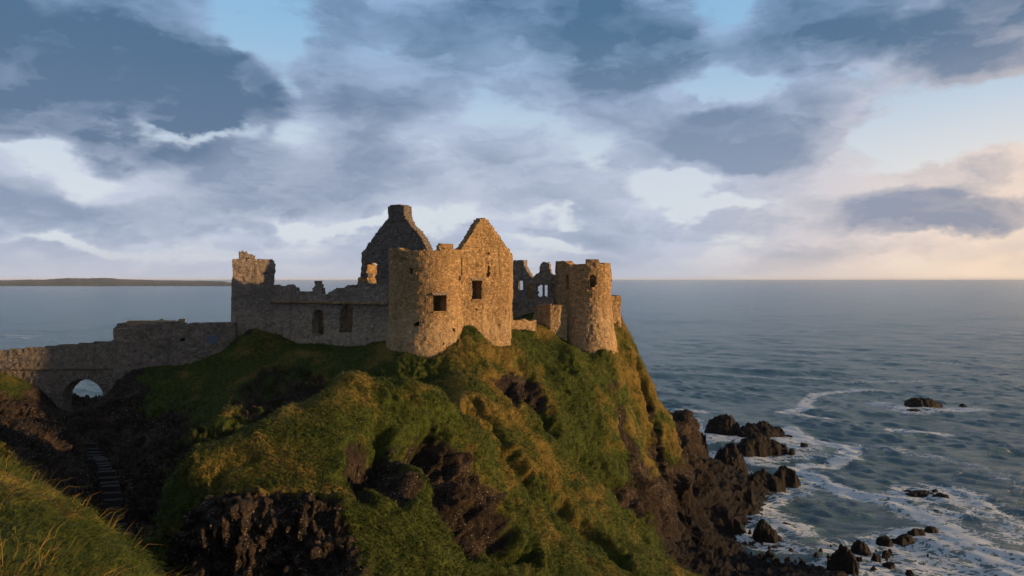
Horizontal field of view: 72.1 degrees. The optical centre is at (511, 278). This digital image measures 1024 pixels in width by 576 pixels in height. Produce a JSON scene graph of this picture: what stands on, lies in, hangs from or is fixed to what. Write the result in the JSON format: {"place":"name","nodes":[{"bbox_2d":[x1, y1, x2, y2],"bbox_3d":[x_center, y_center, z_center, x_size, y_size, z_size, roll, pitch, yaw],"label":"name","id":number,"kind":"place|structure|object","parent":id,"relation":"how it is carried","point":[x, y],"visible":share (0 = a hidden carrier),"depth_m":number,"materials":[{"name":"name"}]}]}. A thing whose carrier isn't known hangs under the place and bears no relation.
{"place":"outdoors","nodes":[
{"label":"outdoors","id":0,"kind":"place"},
{"bbox_2d":[0,278,230,285],"bbox_3d":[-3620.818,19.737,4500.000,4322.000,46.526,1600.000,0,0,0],"label":"coast","id":1,"kind":"structure","parent":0,"point":[88,282],"depth_m":3806.56},
{"bbox_2d":[0,313,847,575],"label":"cliff headland","id":2,"kind":"structure","parent":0,"point":[280,530],"depth_m":66.59,"materials":[{"name":"green plant"}]},
{"bbox_2d":[0,340,115,411],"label":"stone bridge","id":3,"kind":"structure","parent":2,"relation":"on","point":[56,374],"depth_m":83.63,"materials":[{"name":"stone"}]},
{"bbox_2d":[0,453,169,575],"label":"grass","id":4,"kind":"structure","parent":2,"relation":"on","point":[49,490],"depth_m":12.47,"materials":[{"name":"green plant"}]},
{"bbox_2d":[0,449,197,575],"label":"dry stems","id":5,"kind":"object","parent":2,"relation":"on","point":[63,538],"visible":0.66,"depth_m":11.29,"materials":[{"name":"green plant"}]},
{"bbox_2d":[84,442,131,539],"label":"stone steps","id":6,"kind":"structure","parent":2,"relation":"on","point":[109,488],"depth_m":63.56,"materials":[{"name":"grey stone"}]},
{"bbox_2d":[112,319,236,383],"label":"gatehouse wall","id":7,"kind":"structure","parent":2,"relation":"on","point":[140,344],"depth_m":85.38,"materials":[{"name":"stone"}]},
{"bbox_2d":[207,335,217,343],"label":"window","id":8,"kind":"structure","parent":7,"relation":"in","point":[210,338],"depth_m":86.52,"materials":[{"name":"blue paint"}]},
{"bbox_2d":[231,250,275,337],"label":"square tower","id":9,"kind":"structure","parent":2,"relation":"on","point":[253,279],"depth_m":89.51,"materials":[{"name":"grey stone"}]},
{"bbox_2d":[271,277,388,346],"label":"curtain wall","id":10,"kind":"structure","parent":2,"relation":"on","point":[352,315],"depth_m":86.33,"materials":[{"name":"stone"}]},
{"bbox_2d":[0,312,698,575],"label":"cliff grass","id":11,"kind":"structure","parent":2,"relation":"on","point":[362,506],"depth_m":54.63,"materials":[{"name":"green plant"}]},
{"bbox_2d":[360,204,432,284],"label":"chimney gable","id":12,"kind":"structure","parent":2,"relation":"on","point":[399,228],"depth_m":90.05,"materials":[{"name":"stone"}]},
{"bbox_2d":[386,243,462,358],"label":"round tower","id":13,"kind":"structure","parent":2,"relation":"on","point":[425,316],"depth_m":76.38,"materials":[{"name":"stone"}]},
{"bbox_2d":[457,218,512,346],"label":"gable wall","id":14,"kind":"structure","parent":2,"relation":"on","point":[487,275],"depth_m":80.81,"materials":[{"name":"stone"}]},
{"bbox_2d":[511,311,512,330],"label":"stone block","id":15,"kind":"structure","parent":2,"relation":"on","point":[511,320],"depth_m":85.90,"materials":[{"name":"beige stone"}]},
{"bbox_2d":[513,260,533,299],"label":"ruined house end","id":16,"kind":"structure","parent":2,"relation":"on","point":[522,272],"depth_m":101.98,"materials":[{"name":"grey stone"}]},
{"bbox_2d":[512,319,536,331],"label":"terrace wall","id":17,"kind":"structure","parent":2,"relation":"on","point":[521,324],"depth_m":87.88,"materials":[{"name":"stone"}]},
{"bbox_2d":[512,296,554,317],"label":"courtyard wall","id":18,"kind":"structure","parent":2,"relation":"on","point":[523,305],"depth_m":98.06,"materials":[{"name":"grey stone"}]},
{"bbox_2d":[533,262,555,299],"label":"second house end","id":19,"kind":"structure","parent":2,"relation":"on","point":[544,276],"depth_m":99.99,"materials":[{"name":"stone"}]},
{"bbox_2d":[533,304,566,340],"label":"curved wall","id":20,"kind":"structure","parent":2,"relation":"on","point":[552,318],"depth_m":90.75,"materials":[{"name":"stone"}]},
{"bbox_2d":[555,259,617,352],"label":"cliff tower","id":21,"kind":"structure","parent":2,"relation":"on","point":[583,293],"depth_m":90.59,"materials":[{"name":"stone"}]},
{"bbox_2d":[611,295,620,326],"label":"edge wall","id":22,"kind":"structure","parent":2,"relation":"on","point":[616,304],"depth_m":97.58,"materials":[{"name":"stone"}]},
{"bbox_2d":[0,280,1023,575],"bbox_3d":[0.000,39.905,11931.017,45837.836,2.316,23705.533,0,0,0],"label":"sea","id":23,"kind":"structure","parent":0,"point":[834,374],"depth_m":276.16,"materials":[{"name":"liquid"}]},
{"bbox_2d":[701,433,708,454],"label":"rock pinnacle","id":24,"kind":"object","parent":23,"relation":"in","point":[704,443],"visible":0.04,"depth_m":147.02,"materials":[{"name":"brown stone"}]},
{"bbox_2d":[704,414,739,435],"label":"sea rock","id":25,"kind":"object","parent":23,"relation":"in","point":[726,424],"visible":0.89,"depth_m":179.05,"materials":[{"name":"brown stone"}]},
{"bbox_2d":[704,506,746,533],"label":"shore crag","id":26,"kind":"structure","parent":23,"relation":"in","point":[722,518],"depth_m":109.93,"materials":[{"name":"brown stone"}]},
{"bbox_2d":[714,443,748,473],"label":"sea rock","id":27,"kind":"object","parent":23,"relation":"in","point":[730,454],"visible":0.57,"depth_m":139.00,"materials":[{"name":"brown stone"}]},
{"bbox_2d":[732,485,757,509],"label":"sea rock","id":28,"kind":"object","parent":23,"relation":"in","point":[743,496],"visible":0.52,"depth_m":120.85,"materials":[{"name":"brown stone"}]},
{"bbox_2d":[736,432,788,456],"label":"sea rock","id":29,"kind":"object","parent":23,"relation":"in","point":[755,444],"visible":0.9,"depth_m":158.59,"materials":[{"name":"brown stone"}]},
{"bbox_2d":[739,468,785,491],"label":"sea rock","id":30,"kind":"object","parent":23,"relation":"in","point":[768,480],"visible":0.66,"depth_m":132.58,"materials":[{"name":"brown stone"}]},
{"bbox_2d":[736,420,792,437],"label":"sea rock","id":31,"kind":"object","parent":23,"relation":"in","point":[765,428],"visible":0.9,"depth_m":177.10,"materials":[{"name":"brown stone"}]},
{"bbox_2d":[752,519,781,542],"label":"sea rock","id":32,"kind":"object","parent":23,"relation":"in","point":[763,531],"visible":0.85,"depth_m":106.51,"materials":[{"name":"brown stone"}]},
{"bbox_2d":[765,550,771,556],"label":"beach boulder","id":33,"kind":"object","parent":23,"relation":"in","point":[767,553],"visible":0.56,"depth_m":100.69,"materials":[{"name":"brown stone"}]},
{"bbox_2d":[772,558,782,567],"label":"beach boulder","id":34,"kind":"object","parent":23,"relation":"in","point":[778,562],"visible":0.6,"depth_m":96.57,"materials":[{"name":"brown stone"}]},
{"bbox_2d":[772,465,800,487],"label":"sea rock","id":35,"kind":"object","parent":23,"relation":"in","point":[788,476],"visible":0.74,"depth_m":135.91,"materials":[{"name":"brown stone"}]},
{"bbox_2d":[788,448,794,455],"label":"sea rock","id":36,"kind":"object","parent":23,"relation":"in","point":[791,452],"visible":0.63,"depth_m":158.46,"materials":[{"name":"brown stone"}]},
{"bbox_2d":[798,559,805,564],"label":"beach boulder","id":37,"kind":"object","parent":23,"relation":"in","point":[801,561],"visible":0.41,"depth_m":97.67,"materials":[{"name":"brown stone"}]},
{"bbox_2d":[800,442,807,447],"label":"sea rock","id":38,"kind":"object","parent":23,"relation":"in","point":[804,445],"visible":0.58,"depth_m":165.69,"materials":[{"name":"brown stone"}]},
{"bbox_2d":[826,543,859,575],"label":"sea rock","id":39,"kind":"object","parent":23,"relation":"in","point":[843,558],"visible":0.94,"depth_m":94.88,"materials":[{"name":"brown stone"}]},
{"bbox_2d":[856,557,862,561],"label":"sea rock","id":40,"kind":"object","parent":23,"relation":"in","point":[859,559],"visible":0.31,"depth_m":98.28,"materials":[{"name":"brown stone"}]},
{"bbox_2d":[850,540,871,555],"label":"sea rock","id":41,"kind":"object","parent":23,"relation":"in","point":[858,547],"visible":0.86,"depth_m":102.92,"materials":[{"name":"brown stone"}]},
{"bbox_2d":[871,553,881,562],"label":"sea rock","id":42,"kind":"object","parent":23,"relation":"in","point":[876,558],"visible":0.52,"depth_m":98.76,"materials":[{"name":"brown stone"}]},
{"bbox_2d":[876,536,892,546],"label":"sea rock","id":43,"kind":"object","parent":23,"relation":"in","point":[886,541],"visible":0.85,"depth_m":106.25,"materials":[{"name":"brown stone"}]},
{"bbox_2d":[882,550,891,558],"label":"sea rock","id":44,"kind":"object","parent":23,"relation":"in","point":[885,553],"visible":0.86,"depth_m":101.74,"materials":[{"name":"brown stone"}]},
{"bbox_2d":[882,561,895,568],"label":"sea rock","id":45,"kind":"object","parent":23,"relation":"in","point":[889,565],"visible":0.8,"depth_m":96.44,"materials":[{"name":"brown stone"}]},
{"bbox_2d":[891,534,914,545],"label":"sea rock","id":46,"kind":"object","parent":23,"relation":"in","point":[903,539],"visible":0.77,"depth_m":106.62,"materials":[{"name":"brown stone"}]},
{"bbox_2d":[905,569,913,575],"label":"sea rock","id":47,"kind":"object","parent":23,"relation":"in","point":[909,572],"visible":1,"depth_m":94.24,"materials":[{"name":"brown stone"}]},
{"bbox_2d":[907,408,919,411],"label":"sea rock","id":48,"kind":"object","parent":23,"relation":"in","point":[914,410],"visible":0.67,"depth_m":211.73,"materials":[{"name":"stone"}]},
{"bbox_2d":[907,528,925,535],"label":"sea rock","id":49,"kind":"object","parent":23,"relation":"in","point":[916,532],"visible":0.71,"depth_m":108.88,"materials":[{"name":"brown stone"}]},
{"bbox_2d":[906,490,933,496],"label":"sea rock","id":50,"kind":"object","parent":23,"relation":"in","point":[919,493],"visible":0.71,"depth_m":129.37,"materials":[{"name":"brown stone"}]},
{"bbox_2d":[904,397,942,407],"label":"sea rock","id":51,"kind":"object","parent":23,"relation":"in","point":[920,402],"visible":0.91,"depth_m":218.32,"materials":[{"name":"brown stone"}]},
{"bbox_2d":[924,526,938,533],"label":"sea rock","id":52,"kind":"object","parent":23,"relation":"in","point":[930,529],"visible":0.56,"depth_m":110.05,"materials":[{"name":"brown stone"}]},
{"bbox_2d":[932,492,949,498],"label":"sea rock","id":53,"kind":"object","parent":23,"relation":"in","point":[939,494],"visible":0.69,"depth_m":128.12,"materials":[{"name":"brown stone"}]},
{"bbox_2d":[0,0,1023,279],"label":"sky","id":54,"kind":"structure","parent":0,"point":[140,139],"materials":[{"name":"blue"}]}
]}

